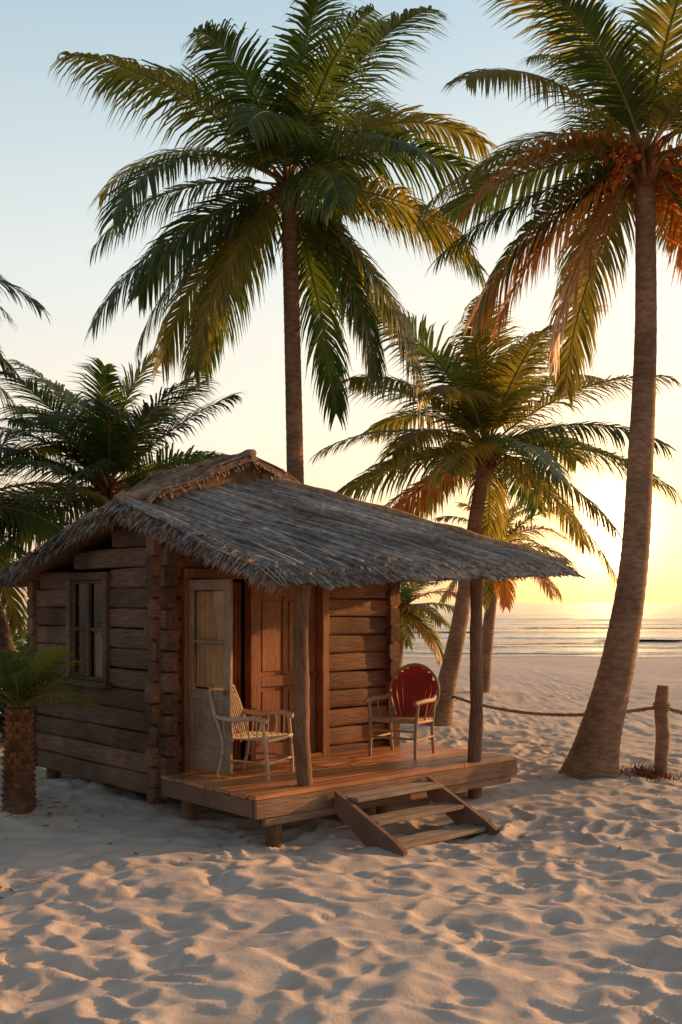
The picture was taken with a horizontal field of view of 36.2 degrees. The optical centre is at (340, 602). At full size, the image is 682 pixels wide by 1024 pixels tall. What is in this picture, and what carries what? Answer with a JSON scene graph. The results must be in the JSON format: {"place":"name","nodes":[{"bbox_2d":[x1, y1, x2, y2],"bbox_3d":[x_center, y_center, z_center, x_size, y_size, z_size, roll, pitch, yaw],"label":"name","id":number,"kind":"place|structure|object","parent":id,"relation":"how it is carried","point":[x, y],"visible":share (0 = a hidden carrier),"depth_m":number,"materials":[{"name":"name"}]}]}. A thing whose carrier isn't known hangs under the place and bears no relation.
{"place":"outdoors","nodes":[
{"label":"outdoors","id":0,"kind":"place"},
{"bbox_2d":[0,776,660,905],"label":"beach debris","id":1,"kind":"object","parent":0,"point":[49,813],"visible":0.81,"depth_m":10.07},
{"bbox_2d":[0,655,681,1023],"bbox_3d":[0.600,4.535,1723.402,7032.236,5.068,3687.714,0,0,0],"label":"sand ground","id":2,"kind":"structure","parent":0,"point":[548,905],"depth_m":7.65,"materials":[{"name":"beige sand"}]},
{"bbox_2d":[0,602,27,742],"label":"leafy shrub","id":3,"kind":"object","parent":2,"relation":"on","point":[17,644],"visible":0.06,"depth_m":16.65,"materials":[{"name":"green plant"}]},
{"bbox_2d":[0,274,50,433],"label":"palm tree","id":4,"kind":"object","parent":2,"relation":"on","point":[39,307],"visible":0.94,"depth_m":14.77,"materials":[{"name":"green plant"}]},
{"bbox_2d":[0,643,100,814],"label":"dwarf palm","id":5,"kind":"object","parent":2,"relation":"on","point":[21,682],"visible":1,"depth_m":10.19,"materials":[{"name":"green plant"}]},
{"bbox_2d":[0,409,110,708],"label":"palm tree","id":6,"kind":"object","parent":2,"relation":"on","point":[10,596],"visible":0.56,"depth_m":14.90,"materials":[{"name":"green plant"}]},
{"bbox_2d":[0,347,248,564],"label":"palm tree","id":7,"kind":"object","parent":2,"relation":"on","point":[108,448],"visible":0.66,"depth_m":16.43,"materials":[{"name":"green plant"}]},
{"bbox_2d":[47,0,501,483],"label":"palm tree","id":8,"kind":"object","parent":2,"relation":"on","point":[327,255],"visible":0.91,"depth_m":15.04,"materials":[{"name":"green plant"}]},
{"bbox_2d":[0,449,585,856],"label":"beach hut","id":9,"kind":"object","parent":2,"relation":"on","point":[159,602],"visible":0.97,"depth_m":11.12,"materials":[{"name":"brown wood"}]},
{"bbox_2d":[60,572,113,688],"bbox_3d":[-2.819,0.303,11.707,0.218,1.265,1.060,0,0,-42],"label":"window","id":10,"kind":"structure","parent":9,"relation":"in","point":[103,648],"depth_m":11.68,"materials":[{"name":"brown wood"}]},
{"bbox_2d":[189,579,232,774],"bbox_3d":[-1.343,0.742,10.560,0.660,1.945,0.109,0,0,42],"label":"glazed door","id":11,"kind":"structure","parent":9,"relation":"in","point":[214,640],"depth_m":10.57,"materials":[{"name":"paint"}]},
{"bbox_2d":[208,683,293,780],"bbox_3d":[-0.931,1.269,10.629,0.771,0.968,0.695,0,0,22],"label":"wicker armchair","id":12,"kind":"object","parent":9,"relation":"on","point":[239,719],"visible":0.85,"depth_m":10.58,"materials":[{"name":"wicker"}]},
{"bbox_2d":[177,568,328,771],"bbox_3d":[-0.937,0.705,11.446,1.985,2.110,0.207,0,0,-42],"label":"panelled door","id":13,"kind":"structure","parent":9,"relation":"in","point":[269,619],"depth_m":11.63,"materials":[{"name":"brown wood"}]},
{"bbox_2d":[363,663,439,759],"bbox_3d":[0.718,1.234,11.984,0.716,1.033,0.745,0,0,28],"label":"red back armchair","id":14,"kind":"object","parent":9,"relation":"on","point":[416,685],"visible":1,"depth_m":12.17,"materials":[{"name":"beige wood"}]},
{"bbox_2d":[398,581,455,671],"bbox_3d":[1.492,0.799,24.000,3.110,3.233,3.033,0,0,0],"label":"palm tree","id":15,"kind":"object","parent":2,"relation":"on","point":[413,616],"visible":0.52,"depth_m":23.66,"materials":[{"name":"green plant"}]},
{"bbox_2d":[308,295,681,725],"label":"palm tree","id":16,"kind":"object","parent":2,"relation":"on","point":[490,400],"visible":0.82,"depth_m":17.83,"materials":[{"name":"green plant"}]},
{"bbox_2d":[432,485,575,692],"bbox_3d":[4.060,-0.249,26.002,3.832,5.337,4.226,0,0,0],"label":"palm tree","id":17,"kind":"object","parent":2,"relation":"on","point":[492,589],"visible":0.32,"depth_m":25.82,"materials":[{"name":"green plant"}]},
{"bbox_2d":[415,0,681,779],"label":"palm tree","id":18,"kind":"object","parent":2,"relation":"on","point":[648,190],"visible":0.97,"depth_m":12.55,"materials":[{"name":"green plant"}]},
{"bbox_2d":[619,761,681,782],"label":"dry beach plant","id":19,"kind":"object","parent":2,"relation":"on","point":[642,771],"visible":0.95,"depth_m":12.70,"materials":[{"name":"brown plant"}]},
{"bbox_2d":[654,685,669,776],"bbox_3d":[3.971,1.744,12.899,0.195,1.433,0.178,0,0,0],"label":"fence post","id":20,"kind":"object","parent":2,"relation":"on","point":[662,745],"visible":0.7,"depth_m":12.83,"materials":[{"name":"brown wood"}]},
{"bbox_2d":[453,696,681,716],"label":"rope barrier","id":21,"kind":"object","parent":20,"relation":"attached to","point":[657,707],"visible":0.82,"depth_m":14.83,"materials":[{"name":"brown fabric"}]},
{"bbox_2d":[0,0,681,602],"label":"sky","id":22,"kind":"structure","parent":0,"point":[56,155],"materials":[{"name":"blue"}]},
{"bbox_2d":[4,603,681,656],"bbox_3d":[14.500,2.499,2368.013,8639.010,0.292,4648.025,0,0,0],"label":"sea water","id":23,"kind":"structure","parent":0,"point":[575,615],"depth_m":104.80,"materials":[{"name":"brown liquid"}]},
{"bbox_2d":[403,628,681,653],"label":"sea foam","id":24,"kind":"object","parent":23,"relation":"on","point":[604,638],"visible":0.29,"depth_m":61.94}
]}

